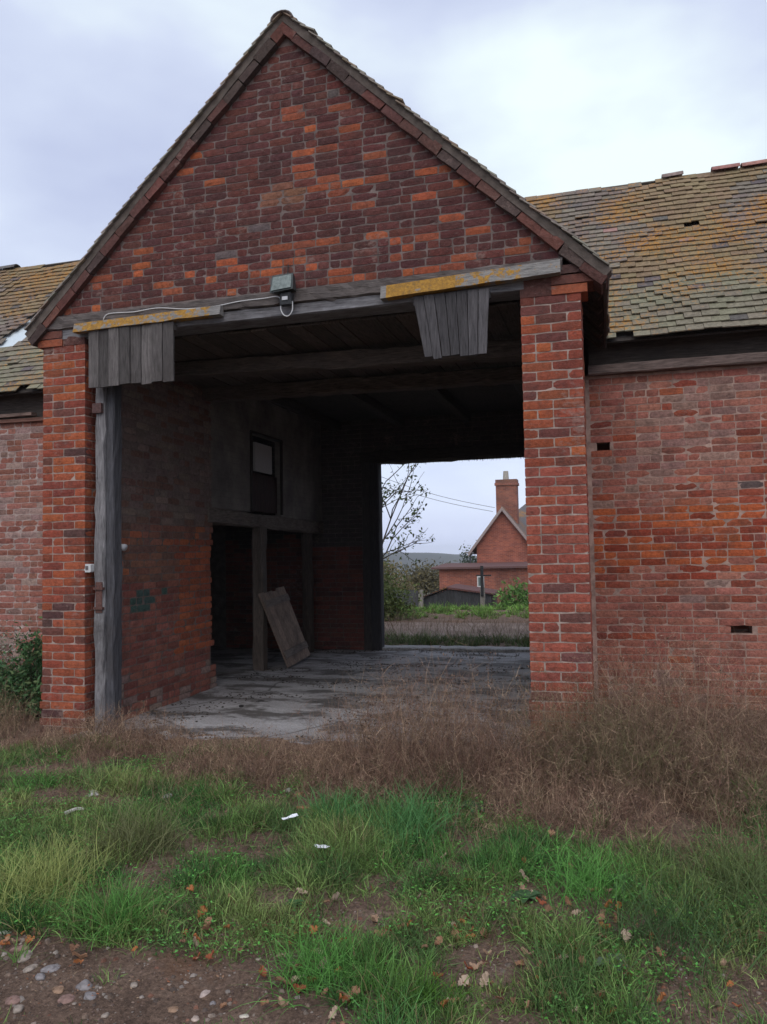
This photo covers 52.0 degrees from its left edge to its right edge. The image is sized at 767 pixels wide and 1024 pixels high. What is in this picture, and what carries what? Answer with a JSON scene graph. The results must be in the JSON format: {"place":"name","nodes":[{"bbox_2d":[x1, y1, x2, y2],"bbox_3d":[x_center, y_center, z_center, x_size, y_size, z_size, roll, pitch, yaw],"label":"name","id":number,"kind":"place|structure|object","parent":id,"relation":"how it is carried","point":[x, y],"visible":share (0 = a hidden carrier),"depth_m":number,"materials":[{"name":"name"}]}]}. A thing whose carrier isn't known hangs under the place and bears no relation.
{"place":"outdoors","nodes":[
{"label":"outdoors","id":0,"kind":"place"},
{"bbox_2d":[106,686,530,754],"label":"porch floor","id":1,"kind":"structure","parent":0,"point":[276,710],"depth_m":7.96,"materials":[{"name":"concrete"}]},
{"bbox_2d":[210,647,530,696],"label":"barn floor","id":2,"kind":"structure","parent":0,"point":[233,665],"depth_m":10.61,"materials":[{"name":"concrete"}]},
{"bbox_2d":[258,586,309,667],"bbox_3d":[-1.399,1.626,11.230,0.280,1.109,1.272,-2,-3,16],"label":"loose door","id":3,"kind":"structure","parent":2,"relation":"on","point":[285,627],"depth_m":11.17,"materials":[{"name":"wood"}]},
{"bbox_2d":[0,577,766,1023],"bbox_3d":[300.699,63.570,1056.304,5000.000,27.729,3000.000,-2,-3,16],"label":"ground","id":4,"kind":"structure","parent":0,"point":[168,965],"depth_m":3.30,"materials":[{"name":"soil"}]},
{"bbox_2d":[5,995,19,1004],"bbox_3d":[-1.420,1.877,3.017,0.063,0.032,0.055,-2,-3,16],"label":"pebble","id":5,"kind":"object","parent":4,"relation":"on","point":[15,999],"visible":0.94,"depth_m":3.01,"materials":[{"name":"stone"}]},
{"bbox_2d":[13,1004,23,1013],"bbox_3d":[-1.379,1.878,2.965,0.048,0.036,0.047,-2,-3,16],"label":"pebble","id":6,"kind":"object","parent":4,"relation":"on","point":[19,1008],"visible":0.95,"depth_m":2.95,"materials":[{"name":"stone"}]},
{"bbox_2d":[9,945,27,951],"bbox_3d":[-1.572,1.891,3.400,0.082,0.035,0.042,-1,-3,-9],"label":"pebble","id":7,"kind":"object","parent":4,"relation":"on","point":[19,948],"visible":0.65,"depth_m":3.39,"materials":[{"name":"stone"}]},
{"bbox_2d":[0,611,38,676],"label":"seeding plant","id":8,"kind":"object","parent":4,"relation":"on","point":[5,646],"visible":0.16,"depth_m":8.67,"materials":[{"name":"green plant"}]},
{"bbox_2d":[0,676,40,738],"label":"dead shrub","id":9,"kind":"object","parent":4,"relation":"on","point":[12,718],"visible":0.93,"depth_m":7.27,"materials":[{"name":"plant"}]},
{"bbox_2d":[0,616,42,720],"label":"bramble bush","id":10,"kind":"object","parent":4,"relation":"on","point":[26,678],"visible":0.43,"depth_m":7.89,"materials":[{"name":"green plant"}]},
{"bbox_2d":[17,950,32,962],"bbox_3d":[-1.518,1.886,3.335,0.055,0.038,0.100,-1,-3,-7],"label":"pebble","id":11,"kind":"object","parent":4,"relation":"on","point":[27,957],"visible":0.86,"depth_m":3.31,"materials":[{"name":"stone"}]},
{"bbox_2d":[22,964,37,972],"bbox_3d":[-1.456,1.880,3.241,0.047,0.020,0.070,-2,-3,16],"label":"pebble","id":12,"kind":"object","parent":4,"relation":"on","point":[30,968],"visible":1,"depth_m":3.23,"materials":[{"name":"stone"}]},
{"bbox_2d":[25,935,34,943],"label":"fallen leaf","id":13,"kind":"object","parent":4,"relation":"on","point":[30,939],"visible":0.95,"depth_m":3.44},
{"bbox_2d":[35,973,45,980],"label":"pebble","id":14,"kind":"object","parent":4,"relation":"on","point":[40,976],"visible":1,"depth_m":3.16,"materials":[{"name":"stone"}]},
{"bbox_2d":[40,964,60,972],"bbox_3d":[-1.364,1.879,3.230,0.086,0.034,0.051,1,-3,-31],"label":"pebble","id":15,"kind":"object","parent":4,"relation":"on","point":[51,968],"visible":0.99,"depth_m":3.22,"materials":[{"name":"stone"}]},
{"bbox_2d":[52,985,63,993],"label":"pebble","id":16,"kind":"object","parent":4,"relation":"on","point":[57,990],"visible":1,"depth_m":3.08,"materials":[{"name":"stone"}]},
{"bbox_2d":[57,994,74,1003],"bbox_3d":[-1.220,1.882,3.032,0.062,0.038,0.070,-2,-3,16],"label":"pebble","id":17,"kind":"object","parent":4,"relation":"on","point":[65,998],"visible":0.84,"depth_m":3.02,"materials":[{"name":"stone"}]},
{"bbox_2d":[0,812,133,934],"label":"grass tuft","id":18,"kind":"object","parent":4,"relation":"on","point":[48,879],"visible":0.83,"depth_m":3.87,"materials":[{"name":"green plant"}]},
{"bbox_2d":[69,944,78,952],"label":"fallen leaf","id":19,"kind":"object","parent":4,"relation":"on","point":[72,947],"visible":1,"depth_m":3.32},
{"bbox_2d":[64,807,84,813],"bbox_3d":[-1.945,1.881,4.951,0.120,0.040,0.036,0,-3,-25],"label":"paper scrap","id":20,"kind":"object","parent":4,"relation":"on","point":[75,809],"visible":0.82,"depth_m":4.95,"materials":[{"name":"white paper"}]},
{"bbox_2d":[72,951,87,958],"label":"fallen leaf","id":21,"kind":"object","parent":4,"relation":"on","point":[82,956],"visible":1,"depth_m":3.30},
{"bbox_2d":[75,979,92,990],"bbox_3d":[-1.182,1.879,3.115,0.068,0.051,0.055,-2,-3,16],"label":"pebble","id":22,"kind":"object","parent":4,"relation":"on","point":[83,985],"visible":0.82,"depth_m":3.10,"materials":[{"name":"stone"}]},
{"bbox_2d":[84,991,95,999],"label":"pebble","id":23,"kind":"object","parent":4,"relation":"on","point":[88,995],"visible":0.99,"depth_m":3.03,"materials":[{"name":"stone"}]},
{"bbox_2d":[17,692,204,761],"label":"dead shrub","id":24,"kind":"object","parent":4,"relation":"on","point":[112,728],"visible":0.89,"depth_m":6.53,"materials":[{"name":"plant"}]},
{"bbox_2d":[48,860,198,954],"bbox_3d":[-1.204,1.757,3.533,0.618,0.306,0.734,-2,-3,16],"label":"grass tuft","id":25,"kind":"object","parent":4,"relation":"on","point":[118,915],"visible":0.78,"depth_m":3.52,"materials":[{"name":"green plant"}]},
{"bbox_2d":[130,982,137,987],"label":"pebble","id":26,"kind":"object","parent":4,"relation":"on","point":[133,984],"visible":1,"depth_m":3.11,"materials":[{"name":"stone"}]},
{"bbox_2d":[49,787,222,871],"bbox_3d":[-1.387,1.759,4.452,0.914,0.396,0.950,-1,-3,-1],"label":"grass tuft","id":27,"kind":"object","parent":4,"relation":"on","point":[146,838],"visible":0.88,"depth_m":4.39,"materials":[{"name":"green plant"}]},
{"bbox_2d":[167,1006,178,1012],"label":"pebble","id":28,"kind":"object","parent":4,"relation":"on","point":[171,1009],"visible":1,"depth_m":2.95,"materials":[{"name":"stone"}]},
{"bbox_2d":[191,1015,199,1021],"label":"pebble","id":29,"kind":"object","parent":4,"relation":"on","point":[194,1018],"visible":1,"depth_m":2.88,"materials":[{"name":"stone"}]},
{"bbox_2d":[197,905,207,918],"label":"fallen leaf","id":30,"kind":"object","parent":4,"relation":"on","point":[203,909],"visible":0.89,"depth_m":3.60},
{"bbox_2d":[199,990,209,997],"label":"pebble","id":31,"kind":"object","parent":4,"relation":"on","point":[204,993],"visible":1,"depth_m":3.05,"materials":[{"name":"stone"}]},
{"bbox_2d":[203,916,211,926],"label":"fallen leaf","id":32,"kind":"object","parent":4,"relation":"on","point":[209,919],"visible":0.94,"depth_m":3.51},
{"bbox_2d":[205,949,213,959],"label":"fallen leaf","id":33,"kind":"object","parent":4,"relation":"on","point":[209,956],"visible":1,"depth_m":3.27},
{"bbox_2d":[258,965,267,976],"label":"fallen leaf","id":34,"kind":"object","parent":4,"relation":"on","point":[263,970],"visible":0.93,"depth_m":3.14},
{"bbox_2d":[144,714,404,795],"bbox_3d":[-0.759,1.749,5.703,2.134,0.546,1.215,-2,-3,16],"label":"dead shrub","id":35,"kind":"object","parent":4,"relation":"on","point":[247,773],"visible":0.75,"depth_m":5.62,"materials":[{"name":"plant"}]},
{"bbox_2d":[275,976,285,984],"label":"fallen leaf","id":36,"kind":"object","parent":4,"relation":"on","point":[281,978],"visible":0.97,"depth_m":3.05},
{"bbox_2d":[278,996,288,1006],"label":"fallen leaf","id":37,"kind":"object","parent":4,"relation":"on","point":[280,1002],"visible":0.86,"depth_m":2.95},
{"bbox_2d":[282,813,297,819],"bbox_3d":[-0.545,1.781,4.597,0.094,0.018,0.041,0,-3,-24],"label":"paper scrap","id":38,"kind":"object","parent":4,"relation":"on","point":[291,816],"visible":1,"depth_m":4.61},
{"bbox_2d":[285,898,302,907],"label":"broadleaf weed","id":39,"kind":"object","parent":4,"relation":"on","point":[295,901],"visible":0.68,"depth_m":3.69,"materials":[{"name":"green plant"}]},
{"bbox_2d":[293,983,306,992],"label":"fallen leaf","id":40,"kind":"object","parent":4,"relation":"on","point":[300,986],"visible":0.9,"depth_m":3.04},
{"bbox_2d":[232,908,415,1023],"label":"grass tuft","id":41,"kind":"object","parent":4,"relation":"on","point":[314,970],"visible":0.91,"depth_m":3.10,"materials":[{"name":"green plant"}]},
{"bbox_2d":[121,649,530,750],"bbox_3d":[0.017,2.084,9.581,3.913,0.046,6.223,-2,-3,16],"label":"floor debris","id":42,"kind":"object","parent":4,"relation":"on","point":[193,733],"visible":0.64,"depth_m":9.60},
{"bbox_2d":[274,775,380,830],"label":"grass tuft","id":43,"kind":"object","parent":4,"relation":"on","point":[337,811],"visible":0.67,"depth_m":4.76,"materials":[{"name":"green plant"}]},
{"bbox_2d":[328,1005,337,1017],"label":"fallen leaf","id":44,"kind":"object","parent":4,"relation":"on","point":[335,1007],"visible":0.93,"depth_m":2.85,"materials":[{"name":"plant"}]},
{"bbox_2d":[332,891,339,899],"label":"fallen leaf","id":45,"kind":"object","parent":4,"relation":"on","point":[336,895],"visible":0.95,"depth_m":3.72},
{"bbox_2d":[350,985,359,996],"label":"fallen leaf","id":46,"kind":"object","parent":4,"relation":"on","point":[356,991],"visible":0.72,"depth_m":2.95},
{"bbox_2d":[370,914,378,921],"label":"fallen leaf","id":47,"kind":"object","parent":4,"relation":"on","point":[374,918],"visible":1,"depth_m":3.53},
{"bbox_2d":[0,735,750,870],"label":"plant litter","id":48,"kind":"object","parent":4,"relation":"on","point":[367,799],"visible":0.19,"depth_m":4.97,"materials":[{"name":"plant"}]},
{"bbox_2d":[284,742,467,811],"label":"dead shrub","id":49,"kind":"object","parent":4,"relation":"on","point":[362,783],"visible":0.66,"depth_m":5.11,"materials":[{"name":"plant"}]},
{"bbox_2d":[0,890,761,1023],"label":"stones","id":50,"kind":"object","parent":4,"relation":"on","point":[150,995],"visible":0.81,"depth_m":3.05,"materials":[{"name":"stone"}]},
{"bbox_2d":[0,9,766,750],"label":"brick barn","id":51,"kind":"structure","parent":4,"relation":"on","point":[596,357],"depth_m":7.78,"materials":[{"name":"brick"}]},
{"bbox_2d":[84,564,93,571],"bbox_3d":[-2.701,0.514,7.213,0.072,0.077,0.056,-2,-3,16],"label":"switch box","id":52,"kind":"object","parent":51,"relation":"attached to","point":[89,567],"visible":1,"depth_m":7.19,"materials":[{"name":"plastic"}]},
{"bbox_2d":[103,296,292,319],"bbox_3d":[-1.659,-1.733,6.950,1.899,0.229,0.068,-2,-3,18],"label":"electric cable","id":53,"kind":"object","parent":51,"relation":"attached to","point":[201,307],"visible":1,"depth_m":6.88,"materials":[{"name":"plastic"}]},
{"bbox_2d":[270,264,295,306],"bbox_3d":[-0.844,-1.940,6.686,0.210,0.380,0.153,-2,-3,16],"label":"floodlight","id":54,"kind":"object","parent":51,"relation":"attached to","point":[283,286],"visible":1,"depth_m":6.63,"materials":[{"name":"plastic"}]},
{"bbox_2d":[0,729,766,1023],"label":"grass","id":55,"kind":"structure","parent":4,"relation":"on","point":[346,868],"depth_m":3.81,"materials":[{"name":"green plant"}]},
{"bbox_2d":[0,699,766,878],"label":"dead stalks","id":56,"kind":"object","parent":4,"relation":"on","point":[504,814],"visible":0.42,"depth_m":5.02,"materials":[{"name":"plant"}]},
{"bbox_2d":[0,745,766,1023],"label":"clover","id":57,"kind":"object","parent":4,"relation":"on","point":[411,913],"visible":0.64,"depth_m":3.64,"materials":[{"name":"green plant"}]},
{"bbox_2d":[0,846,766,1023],"bbox_3d":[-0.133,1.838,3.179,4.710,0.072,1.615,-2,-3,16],"label":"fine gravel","id":58,"kind":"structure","parent":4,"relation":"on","point":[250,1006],"depth_m":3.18,"materials":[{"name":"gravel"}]},
{"bbox_2d":[0,786,766,1023],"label":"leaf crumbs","id":59,"kind":"object","parent":4,"relation":"on","point":[396,925],"visible":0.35,"depth_m":3.28,"materials":[{"name":"plant"}]},
{"bbox_2d":[383,569,413,589],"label":"scrub tree","id":60,"kind":"object","parent":4,"relation":"on","point":[410,587],"visible":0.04,"depth_m":41.93,"materials":[{"name":"green plant"}]},
{"bbox_2d":[383,552,424,591],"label":"scrub tree","id":61,"kind":"object","parent":4,"relation":"on","point":[395,568],"visible":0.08,"depth_m":60.01,"materials":[{"name":"green plant"}]},
{"bbox_2d":[385,590,422,607],"bbox_3d":[-3.134,3.512,29.817,9.537,1.116,0.160,-2,-3,16],"label":"board fence","id":62,"kind":"object","parent":4,"relation":"on","point":[414,597],"visible":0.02,"depth_m":28.67,"materials":[{"name":"wood"}]},
{"bbox_2d":[383,549,428,620],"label":"hedge bush","id":63,"kind":"object","parent":4,"relation":"on","point":[391,601],"visible":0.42,"depth_m":18.45,"materials":[{"name":"green plant"}]},
{"bbox_2d":[382,463,434,564],"bbox_3d":[0.009,0.325,17.710,3.432,4.566,2.506,-2,-3,16],"label":"sapling tree","id":64,"kind":"object","parent":4,"relation":"on","point":[400,491],"visible":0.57,"depth_m":17.67,"materials":[{"name":"brown plant"}]},
{"bbox_2d":[322,765,501,856],"bbox_3d":[0.129,1.762,4.580,1.095,0.443,1.114,0,-3,-12],"label":"grass tuft","id":65,"kind":"object","parent":4,"relation":"on","point":[413,813],"visible":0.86,"depth_m":4.58,"materials":[{"name":"green plant"}]},
{"bbox_2d":[348,944,496,1022],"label":"grass tuft","id":66,"kind":"object","parent":4,"relation":"on","point":[432,990],"visible":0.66,"depth_m":2.92,"materials":[{"name":"green plant"}]},
{"bbox_2d":[395,558,450,597],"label":"scrub tree","id":67,"kind":"object","parent":4,"relation":"on","point":[430,582],"visible":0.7,"depth_m":61.48,"materials":[{"name":"green plant"}]},
{"bbox_2d":[383,558,475,576],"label":"woodland","id":68,"kind":"object","parent":4,"relation":"on","point":[405,568],"visible":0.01,"depth_m":324.96,"materials":[{"name":"green plant"}]},
{"bbox_2d":[434,935,442,945],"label":"fallen leaf","id":69,"kind":"object","parent":4,"relation":"on","point":[440,938],"visible":1,"depth_m":3.31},
{"bbox_2d":[276,634,631,810],"bbox_3d":[0.488,1.427,5.507,2.706,1.208,2.102,-2,-3,16],"label":"dead shrub","id":70,"kind":"object","parent":4,"relation":"on","point":[430,741],"visible":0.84,"depth_m":5.38,"materials":[{"name":"plant"}]},
{"bbox_2d":[382,645,529,652],"bbox_3d":[1.565,2.194,12.546,3.550,0.090,0.361,-2,-3,16],"label":"doorway step","id":71,"kind":"object","parent":4,"relation":"on","point":[512,649],"visible":0.59,"depth_m":12.55,"materials":[{"name":"concrete"}]},
{"bbox_2d":[385,624,529,646],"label":"grass","id":72,"kind":"structure","parent":4,"relation":"on","point":[430,639],"depth_m":13.60,"materials":[{"name":"brown plant"}]},
{"bbox_2d":[386,601,528,618],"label":"grass","id":73,"kind":"structure","parent":4,"relation":"on","point":[485,610],"depth_m":20.13,"materials":[{"name":"green plant"}]},
{"bbox_2d":[419,584,498,607],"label":"garden shed","id":74,"kind":"structure","parent":4,"relation":"on","point":[468,594],"depth_m":28.61,"materials":[{"name":"wood"}]},
{"bbox_2d":[457,974,469,986],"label":"fallen leaf","id":75,"kind":"object","parent":4,"relation":"on","point":[460,980],"visible":0.93,"depth_m":3.00,"materials":[{"name":"plant"}]},
{"bbox_2d":[459,540,476,562],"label":"scrub tree","id":76,"kind":"object","parent":4,"relation":"on","point":[466,560],"visible":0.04,"depth_m":72.32,"materials":[{"name":"green plant"}]},
{"bbox_2d":[461,800,486,812],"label":"broadleaf weed","id":77,"kind":"object","parent":4,"relation":"on","point":[471,804],"visible":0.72,"depth_m":4.84,"materials":[{"name":"green plant"}]},
{"bbox_2d":[469,961,482,969],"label":"fallen leaf","id":78,"kind":"object","parent":4,"relation":"on","point":[474,966],"visible":0.97,"depth_m":3.14,"materials":[{"name":"plant"}]},
{"bbox_2d":[431,471,528,602],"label":"brick house","id":79,"kind":"structure","parent":4,"relation":"on","point":[499,548],"depth_m":45.67,"materials":[{"name":"brick"}]},
{"bbox_2d":[383,477,494,507],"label":"overhead wire","id":80,"kind":"object","parent":79,"relation":"attached to","point":[442,496],"visible":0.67,"depth_m":46.45,"materials":[{"name":"plastic"}]},
{"bbox_2d":[386,484,492,511],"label":"overhead wire","id":81,"kind":"object","parent":79,"relation":"attached to","point":[442,501],"visible":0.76,"depth_m":46.48,"materials":[{"name":"plastic"}]},
{"bbox_2d":[476,566,490,605],"bbox_3d":[3.504,2.801,27.370,0.520,1.850,0.193,-2,-3,16],"label":"timber post","id":82,"kind":"object","parent":4,"relation":"on","point":[482,592],"visible":0.81,"depth_m":27.33,"materials":[{"name":"wood"}]},
{"bbox_2d":[479,971,488,987],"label":"fallen leaf","id":83,"kind":"object","parent":4,"relation":"on","point":[485,975],"visible":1,"depth_m":3.02,"materials":[{"name":"plant"}]},
{"bbox_2d":[474,569,527,605],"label":"dead creeper","id":84,"kind":"object","parent":4,"relation":"on","point":[502,589],"visible":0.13,"depth_m":28.80,"materials":[{"name":"plant"}]},
{"bbox_2d":[488,577,528,607],"bbox_3d":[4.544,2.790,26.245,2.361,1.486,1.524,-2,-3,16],"label":"hedge bush","id":85,"kind":"object","parent":4,"relation":"on","point":[521,593],"visible":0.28,"depth_m":26.18,"materials":[{"name":"green plant"}]},
{"bbox_2d":[515,959,524,965],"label":"fallen leaf","id":86,"kind":"object","parent":4,"relation":"on","point":[518,962],"visible":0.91,"depth_m":3.18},
{"bbox_2d":[510,889,542,903],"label":"broadleaf weed","id":87,"kind":"object","parent":4,"relation":"on","point":[533,894],"visible":0.85,"depth_m":3.73,"materials":[{"name":"green plant"}]},
{"bbox_2d":[521,947,533,956],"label":"fallen leaf","id":88,"kind":"object","parent":4,"relation":"on","point":[526,951],"visible":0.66,"depth_m":3.26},
{"bbox_2d":[536,897,546,904],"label":"fallen leaf","id":89,"kind":"object","parent":4,"relation":"on","point":[542,902],"visible":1,"depth_m":3.62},
{"bbox_2d":[458,743,690,835],"bbox_3d":[1.158,1.678,4.832,1.432,0.532,1.097,-2,-3,16],"label":"dead shrub","id":90,"kind":"object","parent":4,"relation":"on","point":[602,797],"visible":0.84,"depth_m":4.71,"materials":[{"name":"plant"}]},
{"bbox_2d":[503,831,680,931],"bbox_3d":[1.019,1.714,3.747,0.895,0.332,0.858,-1,-3,4],"label":"grass tuft","id":91,"kind":"object","parent":4,"relation":"on","point":[584,876],"visible":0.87,"depth_m":3.76,"materials":[{"name":"green plant"}]},
{"bbox_2d":[480,649,736,806],"bbox_3d":[1.413,1.445,5.299,1.853,1.036,1.843,-2,-3,16],"label":"dead shrub","id":92,"kind":"object","parent":4,"relation":"on","point":[612,750],"visible":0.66,"depth_m":5.16,"materials":[{"name":"plant"}]},
{"bbox_2d":[595,953,628,972],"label":"broadleaf weed","id":93,"kind":"object","parent":4,"relation":"on","point":[599,958],"visible":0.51,"depth_m":3.15,"materials":[{"name":"green plant"}]},
{"bbox_2d":[611,887,629,899],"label":"broadleaf weed","id":94,"kind":"object","parent":4,"relation":"on","point":[619,892],"visible":0.39,"depth_m":3.72,"materials":[{"name":"green plant"}]},
{"bbox_2d":[621,929,630,942],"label":"fallen leaf","id":95,"kind":"object","parent":4,"relation":"on","point":[625,932],"visible":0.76,"depth_m":3.29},
{"bbox_2d":[605,874,648,890],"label":"broadleaf weed","id":96,"kind":"object","parent":4,"relation":"on","point":[625,883],"visible":0.23,"depth_m":3.81,"materials":[{"name":"green plant"}]},
{"bbox_2d":[503,598,766,814],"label":"dead shrub","id":97,"kind":"object","parent":4,"relation":"on","point":[705,708],"visible":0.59,"depth_m":5.45,"materials":[{"name":"plant"}]},
{"bbox_2d":[550,848,766,1004],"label":"grass tuft","id":98,"kind":"object","parent":4,"relation":"on","point":[669,924],"visible":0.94,"depth_m":3.29,"materials":[{"name":"green plant"}]},
{"bbox_2d":[655,946,665,957],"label":"fallen leaf","id":99,"kind":"object","parent":4,"relation":"on","point":[658,950],"visible":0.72,"depth_m":3.19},
{"bbox_2d":[657,992,666,1003],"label":"fallen leaf","id":100,"kind":"object","parent":4,"relation":"on","point":[662,995],"visible":0.96,"depth_m":2.87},
{"bbox_2d":[608,792,766,947],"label":"grass tuft","id":101,"kind":"object","parent":4,"relation":"on","point":[726,878],"visible":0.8,"depth_m":3.70,"materials":[{"name":"green plant"}]},
{"bbox_2d":[622,706,766,828],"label":"dead shrub","id":102,"kind":"object","parent":4,"relation":"on","point":[730,777],"visible":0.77,"depth_m":4.79,"materials":[{"name":"plant"}]},
{"bbox_2d":[707,675,766,768],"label":"dead shrub","id":103,"kind":"object","parent":4,"relation":"on","point":[749,718],"visible":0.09,"depth_m":5.93,"materials":[{"name":"plant"}]},
{"bbox_2d":[757,929,765,941],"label":"fallen leaf","id":104,"kind":"object","parent":4,"relation":"on","point":[762,932],"visible":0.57,"depth_m":3.28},
{"bbox_2d":[0,0,766,555],"label":"sky","id":105,"kind":"structure","parent":0,"point":[548,96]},
{"bbox_2d":[383,552,476,576],"bbox_3d":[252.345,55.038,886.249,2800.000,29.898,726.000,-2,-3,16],"label":"hill","id":106,"kind":"structure","parent":0,"point":[443,558],"depth_m":826.91,"materials":[{"name":"grey"}]},
{"bbox_2d":[384,622,529,640],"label":"track","id":107,"kind":"structure","parent":0,"point":[405,628],"depth_m":15.91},
{"bbox_2d":[384,603,529,644],"bbox_3d":[0.778,2.231,15.734,9.619,0.649,4.906,-2,-3,16],"label":"dry stubble","id":108,"kind":"object","parent":107,"relation":"on","point":[457,622],"visible":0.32,"depth_m":15.50,"materials":[{"name":"plant"}]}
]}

